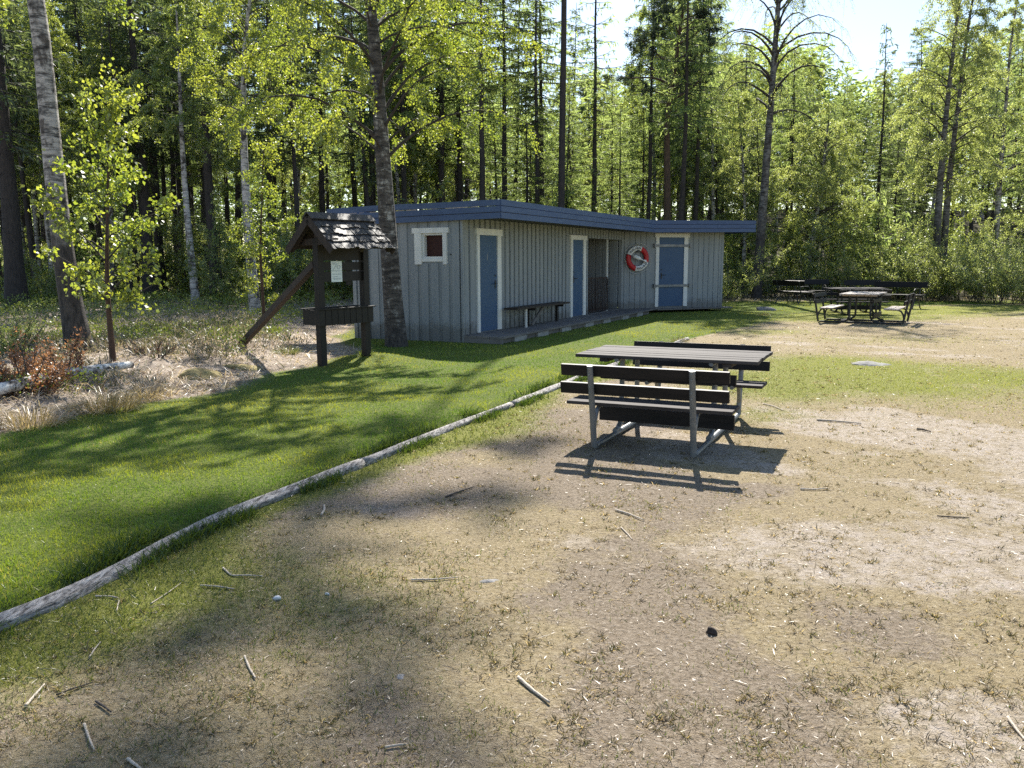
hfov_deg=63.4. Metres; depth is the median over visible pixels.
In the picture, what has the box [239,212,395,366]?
notice board
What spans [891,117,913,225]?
spruce tree
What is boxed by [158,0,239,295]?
spruce tree
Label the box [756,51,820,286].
conifer tree
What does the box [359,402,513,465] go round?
edging log
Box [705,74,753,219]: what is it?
birch tree
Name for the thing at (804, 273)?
willow bush
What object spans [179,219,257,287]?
leafy sapling
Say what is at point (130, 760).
dry stick
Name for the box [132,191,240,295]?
leafy sapling
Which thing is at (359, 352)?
grass tussock
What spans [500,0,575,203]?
spruce tree
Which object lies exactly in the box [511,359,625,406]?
edging log
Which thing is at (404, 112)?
conifer tree
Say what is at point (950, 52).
spruce tree
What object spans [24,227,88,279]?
leafy sapling
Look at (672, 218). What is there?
young spruce
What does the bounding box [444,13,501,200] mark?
conifer tree
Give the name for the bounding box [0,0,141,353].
birch tree
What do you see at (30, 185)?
birch tree
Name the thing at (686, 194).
conifer tree
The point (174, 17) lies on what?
birch tree
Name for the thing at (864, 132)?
spruce tree
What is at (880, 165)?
spruce tree
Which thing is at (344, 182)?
birch tree
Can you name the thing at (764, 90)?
spruce tree
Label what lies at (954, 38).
birch tree
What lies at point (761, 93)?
birch tree
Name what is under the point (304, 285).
leafy sapling
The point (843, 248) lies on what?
leafy sapling
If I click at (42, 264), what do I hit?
leafy sapling
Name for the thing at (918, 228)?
leafy sapling
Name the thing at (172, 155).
spruce tree
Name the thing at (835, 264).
leafy sapling
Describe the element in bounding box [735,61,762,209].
birch tree
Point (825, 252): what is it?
leafy sapling
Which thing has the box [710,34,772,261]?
spruce tree
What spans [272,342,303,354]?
grass tussock
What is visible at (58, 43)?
birch tree
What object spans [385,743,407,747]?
dry stick
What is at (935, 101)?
birch tree
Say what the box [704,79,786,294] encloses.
birch tree
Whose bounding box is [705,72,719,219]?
conifer tree
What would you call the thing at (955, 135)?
birch tree
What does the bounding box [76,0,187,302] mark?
spruce tree
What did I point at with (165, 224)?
leafy sapling
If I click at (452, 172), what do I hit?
conifer tree
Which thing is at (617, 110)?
conifer tree
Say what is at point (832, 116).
conifer tree
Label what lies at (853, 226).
young spruce
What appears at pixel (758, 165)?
spruce tree
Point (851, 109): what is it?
conifer tree
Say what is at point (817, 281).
park bench
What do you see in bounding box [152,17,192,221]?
spruce tree
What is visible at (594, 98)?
spruce tree
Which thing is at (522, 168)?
spruce tree
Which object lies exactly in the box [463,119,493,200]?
spruce tree
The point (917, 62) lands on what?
spruce tree
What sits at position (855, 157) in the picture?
birch tree
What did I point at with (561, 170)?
pine tree
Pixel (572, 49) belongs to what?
spruce tree
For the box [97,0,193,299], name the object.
spruce tree
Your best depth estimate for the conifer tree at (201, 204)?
79.99 m
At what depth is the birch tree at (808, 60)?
72.24 m
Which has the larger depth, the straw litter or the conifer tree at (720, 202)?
the conifer tree at (720, 202)
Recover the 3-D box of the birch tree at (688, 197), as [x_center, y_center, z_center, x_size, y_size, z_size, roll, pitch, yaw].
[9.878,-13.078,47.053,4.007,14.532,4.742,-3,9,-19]
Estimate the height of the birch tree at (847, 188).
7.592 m
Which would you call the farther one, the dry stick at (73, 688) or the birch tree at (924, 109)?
the birch tree at (924, 109)
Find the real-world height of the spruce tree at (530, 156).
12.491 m
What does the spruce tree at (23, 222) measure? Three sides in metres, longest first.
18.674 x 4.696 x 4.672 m
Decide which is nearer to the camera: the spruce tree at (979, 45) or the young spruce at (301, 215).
the young spruce at (301, 215)
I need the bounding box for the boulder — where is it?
[756,307,775,310]
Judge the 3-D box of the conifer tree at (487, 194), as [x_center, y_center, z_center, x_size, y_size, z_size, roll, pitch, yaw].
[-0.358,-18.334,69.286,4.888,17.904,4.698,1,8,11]
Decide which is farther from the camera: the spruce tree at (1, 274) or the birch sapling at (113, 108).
the spruce tree at (1, 274)
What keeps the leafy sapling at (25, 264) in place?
on the ground at (898, 635)
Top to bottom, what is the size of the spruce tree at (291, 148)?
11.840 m
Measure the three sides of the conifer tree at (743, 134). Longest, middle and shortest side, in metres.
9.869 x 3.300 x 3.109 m
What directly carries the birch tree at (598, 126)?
on the ground at (898, 635)
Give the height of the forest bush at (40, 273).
2.266 m
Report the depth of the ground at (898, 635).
4.49 m
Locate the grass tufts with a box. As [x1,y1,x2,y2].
[0,325,1023,767]
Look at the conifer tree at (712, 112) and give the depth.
72.52 m
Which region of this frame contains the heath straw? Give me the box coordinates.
[0,288,1019,431]
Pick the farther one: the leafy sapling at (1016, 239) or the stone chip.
the leafy sapling at (1016, 239)
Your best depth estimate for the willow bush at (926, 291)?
30.61 m
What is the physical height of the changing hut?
2.877 m
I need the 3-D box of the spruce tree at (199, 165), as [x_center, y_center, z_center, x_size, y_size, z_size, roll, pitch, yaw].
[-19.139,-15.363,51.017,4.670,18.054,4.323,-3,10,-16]
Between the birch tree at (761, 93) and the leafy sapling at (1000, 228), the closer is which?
the leafy sapling at (1000, 228)
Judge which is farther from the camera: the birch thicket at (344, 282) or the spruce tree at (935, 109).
the spruce tree at (935, 109)
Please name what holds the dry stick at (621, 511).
on the ground at (898, 635)
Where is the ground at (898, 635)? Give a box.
[0,209,1023,767]
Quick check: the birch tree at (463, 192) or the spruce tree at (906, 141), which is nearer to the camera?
the spruce tree at (906, 141)
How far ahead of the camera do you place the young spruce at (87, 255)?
35.88 m
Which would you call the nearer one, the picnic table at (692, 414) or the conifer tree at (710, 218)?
the picnic table at (692, 414)
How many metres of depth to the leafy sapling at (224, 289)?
26.86 m
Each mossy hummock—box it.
[178,368,222,379]
[223,364,261,370]
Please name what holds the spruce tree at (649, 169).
on the ground at (898, 635)
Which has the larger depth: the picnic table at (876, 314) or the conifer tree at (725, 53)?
the conifer tree at (725, 53)
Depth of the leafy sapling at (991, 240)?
41.03 m
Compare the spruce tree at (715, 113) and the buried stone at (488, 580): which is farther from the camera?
the spruce tree at (715, 113)
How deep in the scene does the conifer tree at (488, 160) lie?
51.48 m
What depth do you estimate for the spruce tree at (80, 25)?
40.10 m
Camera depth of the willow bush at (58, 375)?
9.29 m
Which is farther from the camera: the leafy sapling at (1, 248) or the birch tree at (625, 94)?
the birch tree at (625, 94)
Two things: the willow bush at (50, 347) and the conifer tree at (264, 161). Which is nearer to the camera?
the willow bush at (50, 347)
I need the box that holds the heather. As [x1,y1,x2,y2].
[0,287,351,410]
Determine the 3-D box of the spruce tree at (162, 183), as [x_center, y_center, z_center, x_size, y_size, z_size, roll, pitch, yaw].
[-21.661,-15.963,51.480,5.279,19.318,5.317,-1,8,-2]
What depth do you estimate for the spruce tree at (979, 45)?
76.54 m
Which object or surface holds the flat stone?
on the ground at (898, 635)
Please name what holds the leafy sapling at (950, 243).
on the ground at (898, 635)
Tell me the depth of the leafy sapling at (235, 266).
29.20 m
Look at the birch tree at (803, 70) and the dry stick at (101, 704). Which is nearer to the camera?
the dry stick at (101, 704)
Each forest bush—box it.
[0,260,57,307]
[24,243,121,305]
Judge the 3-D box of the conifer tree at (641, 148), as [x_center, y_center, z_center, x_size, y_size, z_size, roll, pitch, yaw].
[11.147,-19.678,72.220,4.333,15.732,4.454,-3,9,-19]
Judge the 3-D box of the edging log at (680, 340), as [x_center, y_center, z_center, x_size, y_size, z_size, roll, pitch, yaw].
[2.688,-0.636,15.037,0.095,0.101,4.073,4,9,25]
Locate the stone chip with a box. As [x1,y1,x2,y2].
[272,595,281,600]
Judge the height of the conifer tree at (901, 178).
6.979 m
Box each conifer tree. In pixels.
[0,202,3,264]
[3,0,73,275]
[65,0,147,274]
[70,0,161,244]
[140,8,217,216]
[160,149,223,240]
[195,159,214,246]
[248,88,292,231]
[249,101,289,231]
[302,17,357,212]
[307,44,361,207]
[309,0,430,212]
[312,1,410,205]
[337,3,435,210]
[349,0,466,203]
[382,0,501,208]
[386,0,497,202]
[395,71,435,210]
[399,0,517,201]
[417,54,454,199]
[423,80,486,201]
[428,4,495,201]
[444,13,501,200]
[451,0,523,199]
[463,82,529,207]
[473,92,501,199]
[483,0,555,200]
[484,57,528,199]
[490,0,599,201]
[492,77,558,204]
[535,85,598,211]
[544,81,586,197]
[544,96,603,210]
[570,91,610,208]
[578,61,603,209]
[579,84,642,214]
[582,65,613,179]
[591,83,627,211]
[591,109,647,218]
[599,83,663,215]
[601,70,630,214]
[613,90,673,219]
[619,0,702,219]
[627,69,659,215]
[634,0,740,219]
[644,24,673,219]
[645,2,725,215]
[654,0,746,219]
[657,0,724,219]
[689,0,750,219]
[691,104,751,245]
[698,8,722,212]
[699,67,735,217]
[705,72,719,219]
[709,94,775,254]
[717,27,742,216]
[743,53,764,141]
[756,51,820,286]
[760,48,823,279]
[796,125,847,261]
[799,114,846,260]
[814,102,851,185]
[827,89,846,211]
[829,75,865,199]
[830,77,856,189]
[867,137,914,236]
[871,81,900,207]
[880,149,922,256]
[881,127,916,214]
[937,27,990,227]
[957,61,1023,243]
[979,25,1023,229]
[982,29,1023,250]
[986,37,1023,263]
[994,69,1023,263]
[1002,83,1023,279]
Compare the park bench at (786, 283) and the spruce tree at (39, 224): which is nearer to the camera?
the park bench at (786, 283)
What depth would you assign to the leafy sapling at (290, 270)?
26.80 m
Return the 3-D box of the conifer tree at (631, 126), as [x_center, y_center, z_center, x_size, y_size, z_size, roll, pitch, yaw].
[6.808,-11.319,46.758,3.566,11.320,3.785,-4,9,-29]
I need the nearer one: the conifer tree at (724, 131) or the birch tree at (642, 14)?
the birch tree at (642, 14)
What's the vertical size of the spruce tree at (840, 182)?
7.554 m
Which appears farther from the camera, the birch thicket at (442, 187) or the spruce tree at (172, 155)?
the spruce tree at (172, 155)
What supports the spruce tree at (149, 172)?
on the ground at (898, 635)
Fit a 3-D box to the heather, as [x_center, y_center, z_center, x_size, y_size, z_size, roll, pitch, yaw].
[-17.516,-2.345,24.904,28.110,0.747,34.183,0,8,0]
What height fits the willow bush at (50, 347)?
0.745 m
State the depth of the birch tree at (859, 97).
83.17 m
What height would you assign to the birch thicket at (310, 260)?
3.054 m
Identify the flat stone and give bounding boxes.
[851,361,890,365]
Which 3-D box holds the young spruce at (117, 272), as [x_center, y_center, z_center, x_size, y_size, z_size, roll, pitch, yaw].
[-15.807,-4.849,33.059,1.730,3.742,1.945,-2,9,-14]
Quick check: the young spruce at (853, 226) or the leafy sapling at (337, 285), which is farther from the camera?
the young spruce at (853, 226)
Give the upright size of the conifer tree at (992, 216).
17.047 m
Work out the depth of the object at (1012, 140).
49.24 m
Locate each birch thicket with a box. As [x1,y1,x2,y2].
[223,233,308,296]
[257,227,330,300]
[295,249,352,298]
[431,172,456,208]
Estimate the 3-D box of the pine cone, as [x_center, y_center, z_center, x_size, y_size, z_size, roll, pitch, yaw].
[0.870,1.075,3.616,0.050,0.036,0.034,1,9,8]
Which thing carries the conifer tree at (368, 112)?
on the ground at (898, 635)
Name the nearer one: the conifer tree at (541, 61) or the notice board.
the notice board
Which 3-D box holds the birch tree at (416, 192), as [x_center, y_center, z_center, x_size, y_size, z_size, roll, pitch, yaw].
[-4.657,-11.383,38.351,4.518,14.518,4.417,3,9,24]
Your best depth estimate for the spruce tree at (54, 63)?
44.71 m
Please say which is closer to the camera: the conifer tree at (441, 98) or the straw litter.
the straw litter
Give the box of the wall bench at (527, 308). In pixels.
[504,301,569,327]
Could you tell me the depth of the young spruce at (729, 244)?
41.56 m
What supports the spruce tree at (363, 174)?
on the ground at (898, 635)
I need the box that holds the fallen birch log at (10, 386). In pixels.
[0,361,133,394]
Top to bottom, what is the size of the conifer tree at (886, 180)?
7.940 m
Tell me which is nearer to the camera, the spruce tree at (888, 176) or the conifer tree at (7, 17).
the conifer tree at (7, 17)
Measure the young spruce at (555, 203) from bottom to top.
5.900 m
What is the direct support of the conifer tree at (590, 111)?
on the ground at (898, 635)
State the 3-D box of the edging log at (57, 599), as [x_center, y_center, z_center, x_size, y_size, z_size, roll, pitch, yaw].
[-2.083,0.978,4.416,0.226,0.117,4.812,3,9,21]
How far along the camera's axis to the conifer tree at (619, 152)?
34.06 m
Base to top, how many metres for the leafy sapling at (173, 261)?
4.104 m
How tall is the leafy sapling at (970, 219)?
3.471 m
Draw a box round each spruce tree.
[0,0,61,292]
[0,0,83,310]
[0,48,27,243]
[0,72,23,294]
[4,1,70,281]
[18,0,102,258]
[18,99,43,276]
[34,0,117,261]
[38,107,63,274]
[45,0,128,288]
[55,2,115,234]
[71,0,152,280]
[71,0,169,302]
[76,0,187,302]
[79,0,162,248]
[84,0,147,275]
[84,0,158,286]
[96,0,189,293]
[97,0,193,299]
[127,0,211,289]
[128,0,212,271]
[134,11,168,247]
[139,4,173,279]
[144,0,250,301]
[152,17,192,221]
[156,3,224,226]
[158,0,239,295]
[173,4,236,221]
[188,24,226,239]
[190,97,232,248]
[208,0,286,286]
[212,0,260,232]
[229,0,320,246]
[233,0,312,232]
[233,0,326,234]
[246,0,338,300]
[258,0,329,213]
[277,91,307,235]
[280,0,365,292]
[296,0,366,206]
[324,0,404,212]
[443,0,527,206]
[456,0,551,199]
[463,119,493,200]
[464,105,498,199]
[470,82,509,199]
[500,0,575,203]
[500,70,557,203]
[512,87,557,205]
[546,3,599,198]
[557,0,637,211]
[616,0,684,219]
[655,0,720,219]
[691,97,741,248]
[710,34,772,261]
[714,54,733,217]
[734,90,777,260]
[734,115,780,261]
[754,60,778,221]
[781,69,842,239]
[812,130,853,286]
[822,99,842,159]
[844,95,883,226]
[847,23,919,263]
[864,86,933,265]
[873,125,908,254]
[875,126,922,249]
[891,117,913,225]
[892,18,939,217]
[900,84,919,216]
[901,134,934,248]
[903,126,935,222]
[906,58,949,256]
[907,120,936,243]
[927,7,971,190]
[953,34,1000,234]
[966,3,1001,211]
[1000,33,1023,213]
[1007,123,1023,239]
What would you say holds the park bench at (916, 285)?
on the ground at (898, 635)
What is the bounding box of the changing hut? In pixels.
[327,199,755,343]
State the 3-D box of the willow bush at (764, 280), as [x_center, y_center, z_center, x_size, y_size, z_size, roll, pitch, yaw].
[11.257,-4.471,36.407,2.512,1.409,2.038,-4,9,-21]
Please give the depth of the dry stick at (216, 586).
4.16 m
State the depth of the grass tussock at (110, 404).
8.82 m
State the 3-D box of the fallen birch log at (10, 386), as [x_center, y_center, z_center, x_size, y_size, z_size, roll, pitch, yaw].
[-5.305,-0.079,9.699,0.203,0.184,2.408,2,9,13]
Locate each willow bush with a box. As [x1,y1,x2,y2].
[0,304,55,358]
[0,326,85,397]
[7,327,87,383]
[737,249,829,297]
[747,268,787,296]
[783,249,853,296]
[811,257,874,298]
[832,249,915,293]
[850,217,935,299]
[864,224,1023,301]
[868,236,996,301]
[923,217,1023,303]
[965,231,1023,303]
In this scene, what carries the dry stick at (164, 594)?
on the ground at (898, 635)
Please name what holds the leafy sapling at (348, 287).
on the ground at (898, 635)
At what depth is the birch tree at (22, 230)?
42.23 m
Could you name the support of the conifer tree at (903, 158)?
on the ground at (898, 635)
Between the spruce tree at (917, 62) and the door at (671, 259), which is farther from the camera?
the spruce tree at (917, 62)
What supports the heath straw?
on the ground at (898, 635)
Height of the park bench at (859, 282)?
0.867 m
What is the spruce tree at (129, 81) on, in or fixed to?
on the ground at (898, 635)
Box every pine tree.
[558,0,566,207]
[600,0,725,219]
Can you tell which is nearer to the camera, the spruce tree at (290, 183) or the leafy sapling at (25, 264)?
the leafy sapling at (25, 264)
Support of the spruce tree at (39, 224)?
on the ground at (898, 635)
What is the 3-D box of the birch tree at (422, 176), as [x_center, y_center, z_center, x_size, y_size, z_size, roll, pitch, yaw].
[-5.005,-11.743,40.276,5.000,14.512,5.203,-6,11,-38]
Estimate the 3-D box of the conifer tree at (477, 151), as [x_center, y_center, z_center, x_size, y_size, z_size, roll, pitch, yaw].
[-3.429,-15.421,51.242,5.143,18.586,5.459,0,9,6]
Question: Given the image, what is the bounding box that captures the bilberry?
[0,279,352,396]
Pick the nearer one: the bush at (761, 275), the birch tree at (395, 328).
the birch tree at (395, 328)
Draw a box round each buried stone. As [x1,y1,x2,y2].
[396,674,404,678]
[480,579,497,582]
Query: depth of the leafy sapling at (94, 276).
34.13 m
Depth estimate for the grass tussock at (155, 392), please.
9.56 m
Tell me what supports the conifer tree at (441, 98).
on the ground at (898, 635)
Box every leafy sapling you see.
[0,241,27,264]
[2,232,41,277]
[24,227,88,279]
[25,214,91,280]
[46,240,140,285]
[76,262,125,291]
[77,201,170,284]
[84,227,170,287]
[93,222,202,281]
[117,215,207,295]
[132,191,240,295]
[151,206,312,297]
[174,223,304,304]
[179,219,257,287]
[197,192,288,293]
[208,188,343,301]
[216,228,299,301]
[232,199,311,281]
[256,217,334,302]
[311,196,352,294]
[325,260,352,299]
[330,260,352,298]
[689,208,739,255]
[722,264,751,298]
[724,235,779,270]
[727,246,787,295]
[745,211,818,295]
[774,206,867,276]
[774,231,845,295]
[785,208,893,291]
[785,242,860,297]
[815,222,862,269]
[840,213,975,297]
[864,217,956,293]
[907,213,972,277]
[919,204,988,259]
[947,223,1003,296]
[948,220,1017,294]
[948,240,982,279]
[949,230,991,252]
[950,217,1023,281]
[982,224,1009,262]
[995,238,1023,297]
[1003,232,1023,260]
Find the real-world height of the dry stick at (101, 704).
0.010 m
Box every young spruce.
[42,170,109,293]
[96,215,136,296]
[179,199,226,287]
[198,216,242,303]
[283,209,307,283]
[288,204,311,258]
[394,197,411,210]
[546,169,583,209]
[657,194,677,219]
[685,197,707,219]
[723,182,771,294]
[723,234,748,289]
[781,225,804,289]
[833,185,882,286]
[844,186,882,257]
[848,190,905,286]
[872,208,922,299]
[920,209,942,257]
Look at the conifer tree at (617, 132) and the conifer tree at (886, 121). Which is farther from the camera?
the conifer tree at (886, 121)
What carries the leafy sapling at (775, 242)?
on the ground at (898, 635)
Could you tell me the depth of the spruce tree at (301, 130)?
47.89 m
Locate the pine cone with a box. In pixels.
[706,626,717,635]
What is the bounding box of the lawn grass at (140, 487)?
[0,299,1017,611]
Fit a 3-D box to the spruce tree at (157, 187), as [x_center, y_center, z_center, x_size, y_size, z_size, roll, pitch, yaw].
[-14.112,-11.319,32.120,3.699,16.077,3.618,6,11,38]
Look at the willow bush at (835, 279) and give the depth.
33.17 m
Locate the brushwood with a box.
[121,339,175,357]
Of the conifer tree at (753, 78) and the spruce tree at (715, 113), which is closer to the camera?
the spruce tree at (715, 113)
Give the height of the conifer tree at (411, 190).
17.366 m
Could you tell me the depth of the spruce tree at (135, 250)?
35.94 m
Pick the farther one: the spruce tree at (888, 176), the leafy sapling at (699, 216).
the spruce tree at (888, 176)
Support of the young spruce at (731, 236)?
on the ground at (898, 635)
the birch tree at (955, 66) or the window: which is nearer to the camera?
the window
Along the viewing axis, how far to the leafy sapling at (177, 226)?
31.90 m
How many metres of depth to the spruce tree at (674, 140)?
39.74 m
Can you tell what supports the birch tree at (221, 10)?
on the ground at (898, 635)
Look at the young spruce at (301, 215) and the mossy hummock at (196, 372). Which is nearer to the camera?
the mossy hummock at (196, 372)
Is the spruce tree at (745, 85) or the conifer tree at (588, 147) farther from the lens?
the conifer tree at (588, 147)
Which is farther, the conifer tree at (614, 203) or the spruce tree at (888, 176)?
the spruce tree at (888, 176)
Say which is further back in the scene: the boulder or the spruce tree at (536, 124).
the spruce tree at (536, 124)
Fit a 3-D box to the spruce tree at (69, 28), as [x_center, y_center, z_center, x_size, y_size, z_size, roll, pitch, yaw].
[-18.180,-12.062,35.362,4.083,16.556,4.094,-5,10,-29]
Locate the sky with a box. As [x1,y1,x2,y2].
[0,0,1023,259]
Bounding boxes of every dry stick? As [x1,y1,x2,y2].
[24,683,44,705]
[56,682,92,694]
[83,723,94,749]
[94,700,111,711]
[95,595,119,610]
[126,757,141,767]
[150,583,180,603]
[200,584,234,588]
[222,567,262,576]
[243,655,255,678]
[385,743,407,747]
[411,577,457,580]
[445,486,473,497]
[517,675,549,702]
[615,509,643,519]
[800,488,827,489]
[817,419,860,423]
[937,515,969,517]
[1006,716,1023,739]
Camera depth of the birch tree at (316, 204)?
59.68 m
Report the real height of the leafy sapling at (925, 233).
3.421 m
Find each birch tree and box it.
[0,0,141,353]
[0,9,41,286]
[0,21,41,208]
[4,0,87,280]
[7,0,112,212]
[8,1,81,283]
[54,0,127,263]
[60,8,152,300]
[118,0,235,304]
[155,0,239,205]
[170,0,309,316]
[185,0,292,214]
[214,0,544,346]
[252,0,353,214]
[300,80,351,210]
[340,0,442,203]
[340,35,398,206]
[361,7,456,210]
[385,0,472,210]
[431,61,492,207]
[445,173,471,201]
[532,127,570,204]
[544,71,591,207]
[568,77,610,211]
[571,72,628,212]
[601,83,647,214]
[607,3,702,219]
[607,69,658,214]
[639,3,722,213]
[648,18,727,219]
[687,56,752,219]
[698,0,859,298]
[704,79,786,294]
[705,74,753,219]
[715,57,750,212]
[723,55,742,219]
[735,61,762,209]
[735,66,795,253]
[738,49,810,268]
[738,90,765,243]
[739,67,788,243]
[746,101,886,295]
[783,53,822,203]
[789,62,827,128]
[793,59,830,208]
[805,145,850,269]
[826,118,869,245]
[836,85,865,205]
[864,70,899,180]
[884,0,1021,298]
[886,74,921,193]
[890,0,1023,297]
[912,70,941,214]
[913,45,962,239]
[919,54,968,227]
[932,66,1006,231]
[935,0,1023,292]
[967,57,1015,219]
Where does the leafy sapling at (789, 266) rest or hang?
on the ground at (898, 635)
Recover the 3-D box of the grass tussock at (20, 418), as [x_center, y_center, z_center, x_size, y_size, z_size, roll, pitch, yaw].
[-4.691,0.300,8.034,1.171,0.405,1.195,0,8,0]
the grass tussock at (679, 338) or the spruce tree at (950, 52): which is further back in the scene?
the spruce tree at (950, 52)
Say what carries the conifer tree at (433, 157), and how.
on the ground at (898, 635)
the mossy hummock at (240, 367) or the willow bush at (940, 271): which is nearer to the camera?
the mossy hummock at (240, 367)
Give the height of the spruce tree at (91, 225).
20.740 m
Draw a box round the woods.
[0,21,1023,262]
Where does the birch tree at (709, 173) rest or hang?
on the ground at (898, 635)
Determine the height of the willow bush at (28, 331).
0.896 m
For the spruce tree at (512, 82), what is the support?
on the ground at (898, 635)
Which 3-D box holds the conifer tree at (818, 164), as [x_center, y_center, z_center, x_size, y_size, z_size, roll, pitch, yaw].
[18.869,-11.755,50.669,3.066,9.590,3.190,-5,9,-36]
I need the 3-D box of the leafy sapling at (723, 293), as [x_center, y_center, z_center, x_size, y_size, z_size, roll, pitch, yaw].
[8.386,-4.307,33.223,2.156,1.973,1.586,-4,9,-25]
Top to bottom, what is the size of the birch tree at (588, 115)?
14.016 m
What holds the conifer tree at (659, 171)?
on the ground at (898, 635)
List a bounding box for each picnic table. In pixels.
[560,341,772,457]
[813,291,915,324]
[822,287,892,314]
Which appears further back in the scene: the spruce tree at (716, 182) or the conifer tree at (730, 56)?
the conifer tree at (730, 56)
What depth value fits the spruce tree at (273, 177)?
44.84 m
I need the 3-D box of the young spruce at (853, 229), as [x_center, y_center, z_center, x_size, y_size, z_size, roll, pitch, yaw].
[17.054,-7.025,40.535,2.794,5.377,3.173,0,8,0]
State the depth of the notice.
12.70 m
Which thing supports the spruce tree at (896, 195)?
on the ground at (898, 635)
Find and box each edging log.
[0,459,365,631]
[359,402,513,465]
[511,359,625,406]
[626,337,689,360]
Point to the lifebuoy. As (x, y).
(631, 251)
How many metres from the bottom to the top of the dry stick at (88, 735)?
0.011 m
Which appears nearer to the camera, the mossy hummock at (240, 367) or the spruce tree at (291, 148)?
the mossy hummock at (240, 367)
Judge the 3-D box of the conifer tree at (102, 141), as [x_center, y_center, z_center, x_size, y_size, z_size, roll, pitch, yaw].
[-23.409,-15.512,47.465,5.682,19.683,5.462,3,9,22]
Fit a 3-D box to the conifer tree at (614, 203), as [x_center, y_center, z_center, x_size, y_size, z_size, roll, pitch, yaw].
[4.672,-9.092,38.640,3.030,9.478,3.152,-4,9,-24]
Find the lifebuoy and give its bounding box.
[624,243,650,273]
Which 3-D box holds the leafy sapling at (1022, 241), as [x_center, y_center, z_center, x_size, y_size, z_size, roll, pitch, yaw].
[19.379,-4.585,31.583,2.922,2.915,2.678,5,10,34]
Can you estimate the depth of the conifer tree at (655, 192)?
39.54 m
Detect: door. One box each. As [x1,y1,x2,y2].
[480,235,496,331]
[573,240,582,315]
[658,237,683,305]
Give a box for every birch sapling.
[21,57,185,361]
[222,132,299,314]
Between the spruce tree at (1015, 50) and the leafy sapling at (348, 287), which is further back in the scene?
the spruce tree at (1015, 50)
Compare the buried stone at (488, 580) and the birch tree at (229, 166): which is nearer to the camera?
the buried stone at (488, 580)
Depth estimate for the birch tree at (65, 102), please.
40.98 m
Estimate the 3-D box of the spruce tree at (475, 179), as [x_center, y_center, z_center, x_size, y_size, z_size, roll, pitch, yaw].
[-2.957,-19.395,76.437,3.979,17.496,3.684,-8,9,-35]
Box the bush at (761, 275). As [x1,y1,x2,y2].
[722,243,792,301]
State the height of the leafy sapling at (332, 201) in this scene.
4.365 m
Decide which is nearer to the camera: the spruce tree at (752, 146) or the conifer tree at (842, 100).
the spruce tree at (752, 146)
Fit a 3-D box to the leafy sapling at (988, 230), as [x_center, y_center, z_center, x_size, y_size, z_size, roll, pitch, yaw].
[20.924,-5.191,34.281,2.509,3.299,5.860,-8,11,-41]
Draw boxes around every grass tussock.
[0,396,90,430]
[49,385,152,415]
[109,380,186,400]
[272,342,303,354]
[353,350,377,356]
[666,334,688,341]
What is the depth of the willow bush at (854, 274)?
31.87 m
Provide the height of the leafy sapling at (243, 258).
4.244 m
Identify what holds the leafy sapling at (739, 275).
on the ground at (898, 635)
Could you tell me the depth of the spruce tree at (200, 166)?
48.65 m
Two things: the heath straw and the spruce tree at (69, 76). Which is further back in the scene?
the spruce tree at (69, 76)
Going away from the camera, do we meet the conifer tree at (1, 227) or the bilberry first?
the bilberry
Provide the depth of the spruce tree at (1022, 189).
41.49 m
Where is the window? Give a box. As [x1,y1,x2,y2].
[412,227,448,263]
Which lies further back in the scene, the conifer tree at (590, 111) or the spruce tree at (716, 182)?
the conifer tree at (590, 111)
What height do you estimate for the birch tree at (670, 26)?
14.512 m
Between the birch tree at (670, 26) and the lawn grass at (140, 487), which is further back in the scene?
the birch tree at (670, 26)
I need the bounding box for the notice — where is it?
[331,261,341,281]
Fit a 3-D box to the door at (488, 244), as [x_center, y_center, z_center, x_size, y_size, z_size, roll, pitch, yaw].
[-0.469,-2.098,17.296,0.085,1.968,0.782,4,9,26]
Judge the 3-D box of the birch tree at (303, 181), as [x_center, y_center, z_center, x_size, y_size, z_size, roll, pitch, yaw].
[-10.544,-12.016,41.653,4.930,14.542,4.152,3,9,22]
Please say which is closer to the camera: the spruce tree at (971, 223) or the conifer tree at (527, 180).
the conifer tree at (527, 180)
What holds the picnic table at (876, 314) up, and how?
on the ground at (898, 635)
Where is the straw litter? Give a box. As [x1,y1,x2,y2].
[0,314,1023,767]
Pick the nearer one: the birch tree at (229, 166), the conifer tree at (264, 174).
the birch tree at (229, 166)
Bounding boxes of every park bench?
[772,280,814,304]
[789,279,829,302]
[844,280,881,304]
[873,281,927,308]
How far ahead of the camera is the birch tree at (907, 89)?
76.08 m
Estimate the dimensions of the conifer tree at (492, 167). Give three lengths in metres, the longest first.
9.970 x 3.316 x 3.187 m
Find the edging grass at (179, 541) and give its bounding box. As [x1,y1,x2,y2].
[0,359,632,636]
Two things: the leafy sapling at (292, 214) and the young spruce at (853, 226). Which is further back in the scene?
the young spruce at (853, 226)
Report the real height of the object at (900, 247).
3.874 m
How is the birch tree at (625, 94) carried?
on the ground at (898, 635)
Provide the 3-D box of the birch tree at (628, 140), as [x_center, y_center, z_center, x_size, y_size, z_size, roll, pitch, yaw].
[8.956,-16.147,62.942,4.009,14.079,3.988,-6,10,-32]
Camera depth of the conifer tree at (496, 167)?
83.50 m
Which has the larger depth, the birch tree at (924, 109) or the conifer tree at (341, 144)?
the birch tree at (924, 109)
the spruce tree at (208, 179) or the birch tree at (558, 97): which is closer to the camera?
the spruce tree at (208, 179)
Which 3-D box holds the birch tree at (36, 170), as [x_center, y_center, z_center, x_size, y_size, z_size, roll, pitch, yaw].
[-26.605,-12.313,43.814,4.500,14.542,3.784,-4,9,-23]
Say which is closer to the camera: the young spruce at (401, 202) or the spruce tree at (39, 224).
the young spruce at (401, 202)

